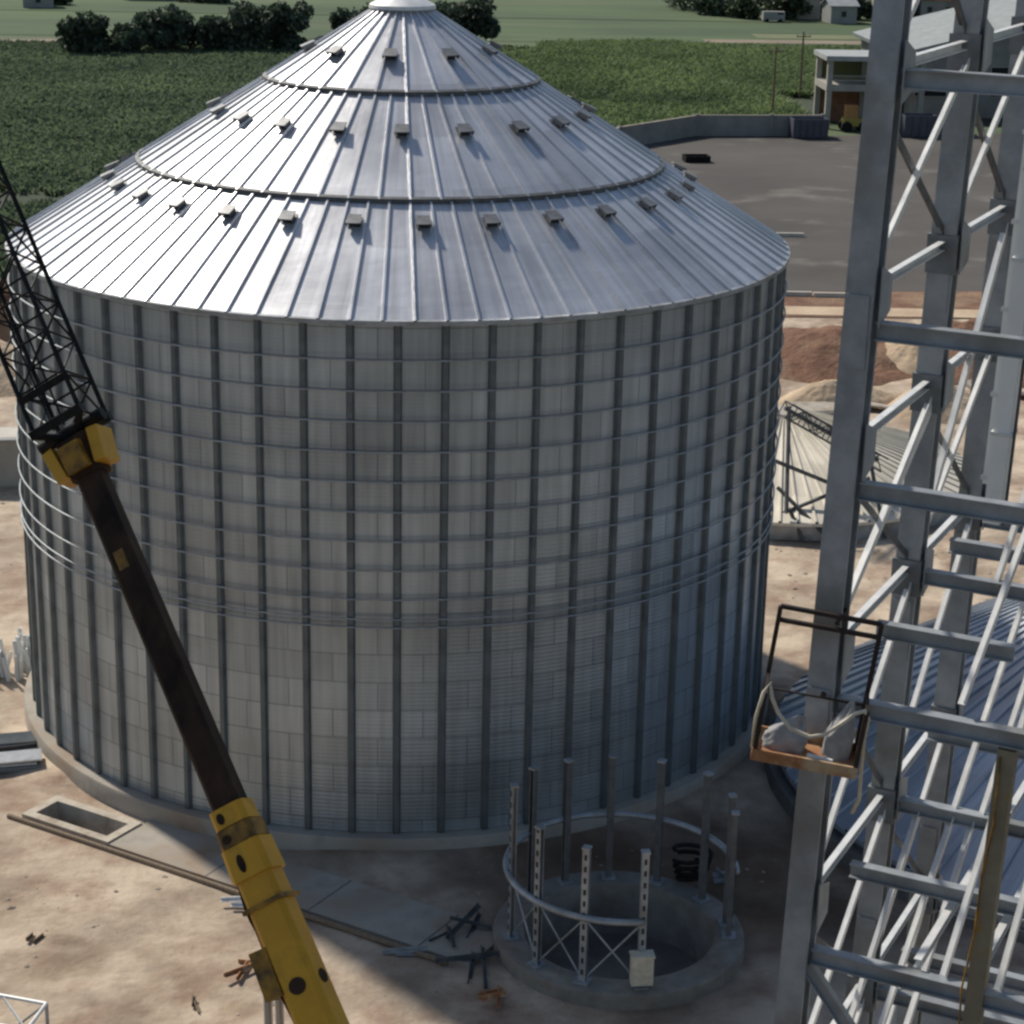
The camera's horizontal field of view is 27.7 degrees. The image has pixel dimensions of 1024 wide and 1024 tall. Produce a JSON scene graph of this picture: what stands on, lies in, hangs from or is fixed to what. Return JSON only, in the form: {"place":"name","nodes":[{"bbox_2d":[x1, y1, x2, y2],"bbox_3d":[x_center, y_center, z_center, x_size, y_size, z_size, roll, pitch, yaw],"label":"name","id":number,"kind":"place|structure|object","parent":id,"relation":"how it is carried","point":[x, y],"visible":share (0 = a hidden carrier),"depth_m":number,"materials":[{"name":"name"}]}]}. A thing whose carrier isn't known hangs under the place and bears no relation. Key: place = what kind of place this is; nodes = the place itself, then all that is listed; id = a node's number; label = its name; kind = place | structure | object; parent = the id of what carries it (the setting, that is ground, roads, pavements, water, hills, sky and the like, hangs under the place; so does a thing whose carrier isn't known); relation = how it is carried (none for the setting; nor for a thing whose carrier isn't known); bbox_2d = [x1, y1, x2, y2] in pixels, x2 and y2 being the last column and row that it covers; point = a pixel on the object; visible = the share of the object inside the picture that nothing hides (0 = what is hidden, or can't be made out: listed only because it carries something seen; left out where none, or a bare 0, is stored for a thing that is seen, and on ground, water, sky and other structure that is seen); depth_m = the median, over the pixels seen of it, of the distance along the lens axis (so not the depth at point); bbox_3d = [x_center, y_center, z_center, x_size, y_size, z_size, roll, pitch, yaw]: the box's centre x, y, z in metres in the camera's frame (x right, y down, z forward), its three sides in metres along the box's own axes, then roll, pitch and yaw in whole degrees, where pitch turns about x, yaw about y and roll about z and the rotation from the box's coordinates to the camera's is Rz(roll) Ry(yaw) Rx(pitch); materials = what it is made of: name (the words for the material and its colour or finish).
{"place":"outdoors","nodes":[
{"label":"outdoors","id":0,"kind":"place"},
{"bbox_2d":[0,427,17,436],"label":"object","id":1,"kind":"structure","parent":0,"point":[8,431],"depth_m":112.28,"materials":[{"name":"concrete"}]},
{"bbox_2d":[2,39,56,41],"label":"path","id":2,"kind":"structure","parent":0,"point":[29,40],"depth_m":322.27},
{"bbox_2d":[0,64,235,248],"bbox_3d":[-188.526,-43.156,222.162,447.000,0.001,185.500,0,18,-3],"label":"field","id":3,"kind":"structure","parent":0,"point":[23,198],"depth_m":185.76,"materials":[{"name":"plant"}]},
{"bbox_2d":[0,160,349,1023],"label":"crane boom","id":4,"kind":"object","parent":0,"point":[288,966],"visible":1,"depth_m":26.06,"materials":[{"name":"yellow paint"}]},
{"bbox_2d":[0,15,862,45],"bbox_3d":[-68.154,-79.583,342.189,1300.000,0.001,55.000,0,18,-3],"label":"pasture","id":5,"kind":"structure","parent":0,"point":[34,25],"depth_m":355.45,"materials":[{"name":"plant"}]},
{"bbox_2d":[0,0,871,23],"bbox_3d":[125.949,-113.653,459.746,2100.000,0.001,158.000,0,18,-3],"label":"pasture","id":6,"kind":"structure","parent":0,"point":[614,9],"depth_m":395.16,"materials":[{"name":"plant"}]},
{"bbox_2d":[0,10,1001,135],"bbox_3d":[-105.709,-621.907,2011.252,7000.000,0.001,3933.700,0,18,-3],"label":"pasture","id":7,"kind":"structure","parent":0,"point":[834,130],"depth_m":374.15,"materials":[{"name":"plant"}]},
{"bbox_2d":[23,0,53,7],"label":"house","id":8,"kind":"structure","parent":7,"relation":"on","point":[38,3],"depth_m":380.06,"materials":[{"name":"metal"}]},
{"bbox_2d":[54,0,72,4],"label":"leafy tree","id":9,"kind":"object","parent":7,"relation":"on","point":[62,2],"visible":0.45,"depth_m":388.19,"materials":[{"name":"green plant"}]},
{"bbox_2d":[54,10,109,53],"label":"leafy tree","id":10,"kind":"object","parent":7,"relation":"on","point":[81,32],"visible":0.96,"depth_m":299.56,"materials":[{"name":"green plant"}]},
{"bbox_2d":[101,22,149,53],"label":"leafy tree","id":11,"kind":"object","parent":7,"relation":"on","point":[125,37],"visible":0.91,"depth_m":301.50,"materials":[{"name":"green plant"}]},
{"bbox_2d":[0,38,299,278],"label":"crop plants","id":12,"kind":"object","parent":7,"relation":"on","point":[129,90],"visible":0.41,"depth_m":246.95,"materials":[{"name":"green plant"}]},
{"bbox_2d":[131,3,195,49],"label":"leafy tree","id":13,"kind":"object","parent":7,"relation":"on","point":[172,26],"visible":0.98,"depth_m":304.17,"materials":[{"name":"green plant"}]},
{"bbox_2d":[176,0,230,2],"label":"leafy tree","id":14,"kind":"object","parent":7,"relation":"on","point":[217,1],"visible":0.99,"depth_m":399.71,"materials":[{"name":"green plant"}]},
{"bbox_2d":[186,14,229,50],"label":"leafy tree","id":15,"kind":"object","parent":7,"relation":"on","point":[208,31],"visible":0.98,"depth_m":307.00,"materials":[{"name":"green plant"}]},
{"bbox_2d":[222,0,274,50],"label":"leafy tree","id":16,"kind":"object","parent":7,"relation":"on","point":[244,18],"visible":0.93,"depth_m":308.20,"materials":[{"name":"green plant"}]},
{"bbox_2d":[249,0,314,50],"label":"leafy tree","id":17,"kind":"object","parent":7,"relation":"on","point":[284,16],"visible":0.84,"depth_m":310.57,"materials":[{"name":"green plant"}]},
{"bbox_2d":[328,7,360,29],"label":"leafy tree","id":18,"kind":"object","parent":7,"relation":"on","point":[340,16],"visible":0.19,"depth_m":314.15,"materials":[{"name":"green plant"}]},
{"bbox_2d":[353,2,369,12],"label":"leafy tree","id":19,"kind":"object","parent":7,"relation":"on","point":[363,9],"depth_m":319.26,"materials":[{"name":"green plant"}]},
{"bbox_2d":[435,0,469,30],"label":"leafy tree","id":20,"kind":"object","parent":7,"relation":"on","point":[450,10],"visible":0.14,"depth_m":319.38,"materials":[{"name":"green plant"}]},
{"bbox_2d":[452,0,500,39],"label":"leafy tree","id":21,"kind":"object","parent":7,"relation":"on","point":[479,20],"visible":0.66,"depth_m":322.60,"materials":[{"name":"green plant"}]},
{"bbox_2d":[497,38,860,126],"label":"crop plants","id":22,"kind":"object","parent":7,"relation":"on","point":[620,82],"visible":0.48,"depth_m":283.48,"materials":[{"name":"green plant"}]},
{"bbox_2d":[688,0,733,15],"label":"leafy tree","id":23,"kind":"object","parent":7,"relation":"on","point":[714,7],"visible":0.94,"depth_m":394.22,"materials":[{"name":"green plant"}]},
{"bbox_2d":[723,0,761,18],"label":"leafy tree","id":24,"kind":"object","parent":7,"relation":"on","point":[743,9],"visible":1,"depth_m":388.19,"materials":[{"name":"green plant"}]},
{"bbox_2d":[663,0,822,10],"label":"wood","id":25,"kind":"object","parent":7,"relation":"on","point":[685,5],"visible":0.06,"depth_m":406.88,"materials":[{"name":"green plant"}]},
{"bbox_2d":[762,11,784,22],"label":"parked van","id":26,"kind":"object","parent":7,"relation":"on","point":[768,16],"visible":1,"depth_m":383.02,"materials":[{"name":"white paint"}]},
{"bbox_2d":[768,46,783,108],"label":"utility pole","id":27,"kind":"object","parent":7,"relation":"on","point":[774,77],"visible":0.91,"depth_m":248.18,"materials":[{"name":"wood"}]},
{"bbox_2d":[761,0,813,19],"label":"leafy tree","id":28,"kind":"object","parent":7,"relation":"on","point":[797,5],"visible":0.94,"depth_m":387.92,"materials":[{"name":"green plant"}]},
{"bbox_2d":[772,0,820,19],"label":"house","id":29,"kind":"structure","parent":7,"relation":"on","point":[815,11],"depth_m":390.35,"materials":[{"name":"ceramic"}]},
{"bbox_2d":[796,32,810,97],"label":"utility pole","id":30,"kind":"object","parent":7,"relation":"on","point":[800,81],"visible":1,"depth_m":267.81,"materials":[{"name":"wood"}]},
{"bbox_2d":[820,0,859,23],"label":"house","id":31,"kind":"structure","parent":7,"relation":"on","point":[839,11],"depth_m":383.08,"materials":[{"name":"metal"}]},
{"bbox_2d":[838,104,861,131],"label":"wheel loader","id":32,"kind":"object","parent":7,"relation":"on","point":[849,120],"visible":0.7,"depth_m":238.29,"materials":[{"name":"yellow paint"}]},
{"bbox_2d":[856,0,870,19],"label":"leafy tree","id":33,"kind":"object","parent":7,"relation":"on","point":[863,4],"visible":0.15,"depth_m":391.51,"materials":[{"name":"green plant"}]},
{"bbox_2d":[862,0,871,18],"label":"leafy tree","id":34,"kind":"object","parent":7,"relation":"on","point":[868,11],"visible":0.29,"depth_m":392.24,"materials":[{"name":"green plant"}]},
{"bbox_2d":[813,49,929,126],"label":"open depot","id":35,"kind":"structure","parent":7,"relation":"on","point":[840,80],"depth_m":245.29,"materials":[{"name":"concrete"}]},
{"bbox_2d":[913,0,953,16],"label":"house","id":36,"kind":"structure","parent":7,"relation":"on","point":[924,7],"depth_m":392.15,"materials":[{"name":"ceramic"}]},
{"bbox_2d":[852,0,1016,117],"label":"storage shed","id":37,"kind":"structure","parent":7,"relation":"on","point":[930,31],"depth_m":252.98,"materials":[{"name":"grey metal"}]},
{"bbox_2d":[913,91,945,96],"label":"window","id":38,"kind":"structure","parent":37,"relation":"in","point":[927,93],"depth_m":251.83,"materials":[{"name":"black"}]},
{"bbox_2d":[990,66,1008,73],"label":"window","id":39,"kind":"structure","parent":37,"relation":"in","point":[994,69],"depth_m":251.34,"materials":[{"name":"black"}]},
{"bbox_2d":[0,318,1023,1023],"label":"ground","id":40,"kind":"structure","parent":0,"point":[168,948],"depth_m":64.13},
{"bbox_2d":[0,277,12,344],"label":"soil heap","id":41,"kind":"object","parent":40,"relation":"on","point":[5,335],"visible":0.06,"depth_m":132.63,"materials":[{"name":"soil"}]},
{"bbox_2d":[0,340,15,396],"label":"soil heap","id":42,"kind":"object","parent":40,"relation":"on","point":[6,389],"visible":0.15,"depth_m":120.88,"materials":[{"name":"soil"}]},
{"bbox_2d":[0,437,20,486],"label":"wall","id":43,"kind":"structure","parent":40,"relation":"on","point":[9,470],"depth_m":103.33,"materials":[{"name":"concrete"}]},
{"bbox_2d":[0,627,30,681],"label":"steel profile bundle","id":44,"kind":"object","parent":40,"relation":"on","point":[22,659],"visible":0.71,"depth_m":80.17,"materials":[{"name":"metal"}]},
{"bbox_2d":[0,768,32,772],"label":"metal sheet","id":45,"kind":"object","parent":40,"relation":"on","point":[1,771],"visible":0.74,"depth_m":72.36,"materials":[{"name":"metal"}]},
{"bbox_2d":[0,760,40,770],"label":"metal sheet","id":46,"kind":"object","parent":45,"relation":"on","point":[38,765],"visible":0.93,"depth_m":72.41,"materials":[{"name":"metal"}]},
{"bbox_2d":[0,762,36,766],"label":"metal sheet","id":47,"kind":"object","parent":46,"relation":"on","point":[19,764],"visible":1,"depth_m":72.43,"materials":[{"name":"metal"}]},
{"bbox_2d":[0,993,48,1023],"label":"lattice section","id":48,"kind":"object","parent":40,"relation":"on","point":[41,1009],"visible":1,"depth_m":55.80,"materials":[{"name":"metal"}]},
{"bbox_2d":[26,932,45,943],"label":"scrap bars","id":49,"kind":"object","parent":40,"relation":"on","point":[36,940],"visible":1,"depth_m":61.52,"materials":[{"name":"metal"}]},
{"bbox_2d":[22,795,141,845],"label":"concrete pit","id":50,"kind":"object","parent":40,"relation":"in","point":[91,823],"visible":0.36,"depth_m":69.19,"materials":[{"name":"concrete"}]},
{"bbox_2d":[191,993,201,1013],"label":"scrap bars","id":51,"kind":"object","parent":40,"relation":"on","point":[194,1003],"visible":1,"depth_m":58.20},
{"bbox_2d":[7,813,448,965],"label":"rusty pipe","id":52,"kind":"object","parent":40,"relation":"on","point":[365,935],"visible":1,"depth_m":65.27,"materials":[{"name":"metal"}]},
{"bbox_2d":[220,896,242,906],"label":"scrap bars","id":53,"kind":"object","parent":40,"relation":"on","point":[233,900],"visible":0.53,"depth_m":63.70,"materials":[{"name":"metal"}]},
{"bbox_2d":[223,959,252,980],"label":"scrap bars","id":54,"kind":"object","parent":40,"relation":"on","point":[242,970],"visible":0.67,"depth_m":59.77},
{"bbox_2d":[109,820,492,967],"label":"tunnel slab","id":55,"kind":"structure","parent":40,"relation":"on","point":[405,921],"depth_m":64.18,"materials":[{"name":"concrete"}]},
{"bbox_2d":[5,0,789,850],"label":"grain silo","id":56,"kind":"object","parent":40,"relation":"on","point":[431,354],"visible":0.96,"depth_m":66.26,"materials":[{"name":"metal"}]},
{"bbox_2d":[382,945,428,955],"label":"scrap bars","id":57,"kind":"object","parent":40,"relation":"on","point":[403,951],"visible":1,"depth_m":61.17,"materials":[{"name":"metal"}]},
{"bbox_2d":[429,902,491,947],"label":"scrap bars","id":58,"kind":"object","parent":40,"relation":"on","point":[450,932],"visible":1,"depth_m":62.41,"materials":[{"name":"metal"}]},
{"bbox_2d":[435,944,499,988],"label":"scrap bars","id":59,"kind":"object","parent":40,"relation":"on","point":[483,955],"visible":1,"depth_m":60.66,"materials":[{"name":"metal"}]},
{"bbox_2d":[478,983,506,1007],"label":"scrap bars","id":60,"kind":"object","parent":40,"relation":"on","point":[498,993],"visible":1,"depth_m":58.78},
{"bbox_2d":[0,494,1014,1017],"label":"rubble","id":61,"kind":"object","parent":40,"relation":"on","point":[478,872],"visible":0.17,"depth_m":64.76,"materials":[{"name":"stone"}]},
{"bbox_2d":[493,754,743,1009],"bbox_3d":[3.203,11.540,61.711,7.600,8.010,7.600,0,18,-3],"label":"tank foundation","id":62,"kind":"object","parent":40,"relation":"on","point":[610,939],"visible":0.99,"depth_m":62.78,"materials":[{"name":"concrete"}]},
{"bbox_2d":[672,843,713,881],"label":"bundled hoses","id":63,"kind":"object","parent":40,"relation":"on","point":[692,875],"visible":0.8,"depth_m":64.41,"materials":[{"name":"black rubber"}]},
{"bbox_2d":[788,402,834,413],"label":"broken slab","id":64,"kind":"structure","parent":40,"relation":"on","point":[825,407],"depth_m":119.97,"materials":[{"name":"concrete"}]},
{"bbox_2d":[774,400,888,540],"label":"steel truss","id":65,"kind":"object","parent":40,"relation":"on","point":[788,466],"visible":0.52,"depth_m":98.82,"materials":[{"name":"metal"}]},
{"bbox_2d":[778,380,899,414],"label":"soil heap","id":66,"kind":"object","parent":40,"relation":"on","point":[823,391],"visible":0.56,"depth_m":121.61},
{"bbox_2d":[780,325,911,385],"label":"soil heap","id":67,"kind":"object","parent":40,"relation":"on","point":[810,355],"visible":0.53,"depth_m":130.22,"materials":[{"name":"soil"}]},
{"bbox_2d":[770,405,962,540],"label":"silo roof","id":68,"kind":"structure","parent":40,"relation":"on","point":[809,452],"depth_m":101.91,"materials":[{"name":"metal"}]},
{"bbox_2d":[871,402,890,408],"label":"broken slab","id":69,"kind":"structure","parent":40,"relation":"on","point":[878,405],"depth_m":120.85,"materials":[{"name":"concrete"}]},
{"bbox_2d":[764,597,1023,943],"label":"silo roof","id":70,"kind":"structure","parent":40,"relation":"on","point":[783,781],"depth_m":68.96,"materials":[{"name":"metal"}]},
{"bbox_2d":[774,0,1023,1023],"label":"support tower","id":71,"kind":"structure","parent":40,"relation":"on","point":[896,76],"depth_m":27.11,"materials":[{"name":"metal"}]},
{"bbox_2d":[750,603,883,779],"bbox_3d":[3.787,2.119,25.697,1.311,1.867,1.101,10,23,6],"label":"work basket","id":72,"kind":"object","parent":71,"relation":"attached to","point":[843,769],"visible":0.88,"depth_m":25.51,"materials":[{"name":"metal"}]},
{"bbox_2d":[761,715,807,753],"bbox_3d":[3.394,2.721,25.829,0.557,0.491,0.371,0,18,-3],"label":"tool sack","id":73,"kind":"object","parent":72,"relation":"on","point":[780,737],"visible":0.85,"depth_m":25.72,"materials":[{"name":"fabric"}]},
{"bbox_2d":[750,682,869,813],"bbox_3d":[3.691,2.983,25.687,1.490,2.044,0.826,0,18,-3],"label":"air hose","id":74,"kind":"object","parent":72,"relation":"hanging from","point":[824,734],"visible":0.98,"depth_m":25.35,"materials":[{"name":"beige rubber"}]},
{"bbox_2d":[806,753,832,761],"bbox_3d":[3.799,3.050,25.651,0.323,0.089,0.070,7,19,16],"label":"bright offcut","id":75,"kind":"object","parent":72,"relation":"on","point":[814,756],"visible":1,"depth_m":25.63,"materials":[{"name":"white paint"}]},
{"bbox_2d":[820,699,854,760],"bbox_3d":[4.049,2.657,25.716,0.400,0.832,0.324,0,18,-3],"label":"tool sack","id":76,"kind":"object","parent":72,"relation":"on","point":[837,744],"visible":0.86,"depth_m":25.64,"materials":[{"name":"fabric"}]},
{"bbox_2d":[980,129,1023,483],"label":"elevator trunk","id":77,"kind":"object","parent":71,"relation":"attached to","point":[994,392],"visible":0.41,"depth_m":27.09,"materials":[{"name":"white paint"}]},
{"bbox_2d":[982,167,1023,525],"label":"elevator trunk","id":78,"kind":"object","parent":71,"relation":"attached to","point":[1004,432],"visible":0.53,"depth_m":26.95,"materials":[{"name":"white paint"}]},
{"bbox_2d":[885,342,918,374],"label":"soil heap","id":79,"kind":"object","parent":40,"relation":"on","point":[902,357],"visible":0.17,"depth_m":130.52,"materials":[{"name":"soil"}]},
{"bbox_2d":[888,385,969,423],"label":"soil heap","id":80,"kind":"object","parent":40,"relation":"on","point":[905,413],"visible":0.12,"depth_m":119.74,"materials":[{"name":"soil"}]},
{"bbox_2d":[948,318,976,385],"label":"soil heap","id":81,"kind":"object","parent":40,"relation":"on","point":[968,325],"visible":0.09,"depth_m":130.20,"materials":[{"name":"soil"}]},
{"bbox_2d":[712,867,724,883],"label":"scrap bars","id":82,"kind":"object","parent":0,"point":[719,873],"visible":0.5,"depth_m":65.91,"materials":[{"name":"metal"}]},
{"bbox_2d":[702,39,860,43],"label":"path","id":83,"kind":"structure","parent":0,"point":[779,41],"depth_m":345.36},
{"bbox_2d":[752,34,860,39],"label":"verge","id":84,"kind":"structure","parent":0,"point":[789,36],"depth_m":354.80,"materials":[{"name":"beige plant"}]},
{"bbox_2d":[644,134,1000,291],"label":"parking lot","id":85,"kind":"structure","parent":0,"point":[789,184],"depth_m":196.33,"materials":[{"name":"asphalt"}]},
{"bbox_2d":[682,154,710,161],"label":"skip container","id":86,"kind":"object","parent":85,"relation":"on","point":[696,157],"visible":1,"depth_m":213.14,"materials":[{"name":"black metal"}]},
{"bbox_2d":[616,114,824,144],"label":"boundary wall","id":87,"kind":"structure","parent":85,"relation":"on","point":[702,125],"depth_m":232.69,"materials":[{"name":"concrete"}]},
{"bbox_2d":[776,232,803,236],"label":"kerb block","id":88,"kind":"object","parent":85,"relation":"on","point":[782,234],"depth_m":174.05,"materials":[{"name":"concrete"}]},
{"bbox_2d":[788,117,828,137],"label":"skip container","id":89,"kind":"object","parent":85,"relation":"on","point":[808,127],"visible":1,"depth_m":232.16,"materials":[{"name":"metal"}]},
{"bbox_2d":[900,113,936,136],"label":"skip container","id":90,"kind":"object","parent":85,"relation":"on","point":[917,124],"visible":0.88,"depth_m":234.71,"materials":[{"name":"metal"}]},
{"bbox_2d":[783,317,971,318],"bbox_3d":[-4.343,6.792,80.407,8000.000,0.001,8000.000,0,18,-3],"label":"terrain","id":91,"kind":"structure","parent":0,"point":[885,318],"depth_m":144.97,"materials":[{"name":"soil"}]},
{"bbox_2d":[785,306,978,317],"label":"road","id":92,"kind":"structure","parent":0,"point":[906,312],"depth_m":146.72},
{"bbox_2d":[783,291,981,317],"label":"verge","id":93,"kind":"structure","parent":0,"point":[963,299],"depth_m":150.16,"materials":[{"name":"beige soil"}]},
{"bbox_2d":[785,291,811,295],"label":"kerb block","id":94,"kind":"structure","parent":93,"relation":"on","point":[798,293],"depth_m":151.28,"materials":[{"name":"concrete"}]},
{"bbox_2d":[813,292,844,297],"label":"kerb block","id":95,"kind":"structure","parent":93,"relation":"on","point":[829,294],"depth_m":151.15,"materials":[{"name":"concrete"}]},
{"bbox_2d":[790,94,1002,126],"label":"field","id":96,"kind":"structure","parent":0,"point":[807,103],"depth_m":259.89,"materials":[{"name":"soil"}]},
{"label":"metal sheet","id":97,"kind":"object","parent":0,"visible":0},
{"bbox_2d":[0,748,41,763],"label":"metal sheet","id":98,"kind":"object","parent":97,"relation":"on","point":[17,756],"visible":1,"depth_m":72.62,"materials":[{"name":"metal"}]},
{"bbox_2d":[0,746,36,751],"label":"metal sheet","id":99,"kind":"object","parent":98,"relation":"on","point":[16,749],"visible":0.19,"depth_m":74.03,"materials":[{"name":"metal"}]},
{"bbox_2d":[0,744,36,749],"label":"metal sheet","id":100,"kind":"object","parent":99,"relation":"on","point":[14,747],"visible":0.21,"depth_m":74.02,"materials":[{"name":"metal"}]},
{"bbox_2d":[0,742,36,747],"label":"metal sheet","id":101,"kind":"object","parent":100,"relation":"on","point":[9,745],"visible":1,"depth_m":73.98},
{"bbox_2d":[0,731,36,744],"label":"metal sheet","id":102,"kind":"object","parent":101,"relation":"on","point":[17,737],"visible":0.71,"depth_m":74.27,"materials":[{"name":"metal"}]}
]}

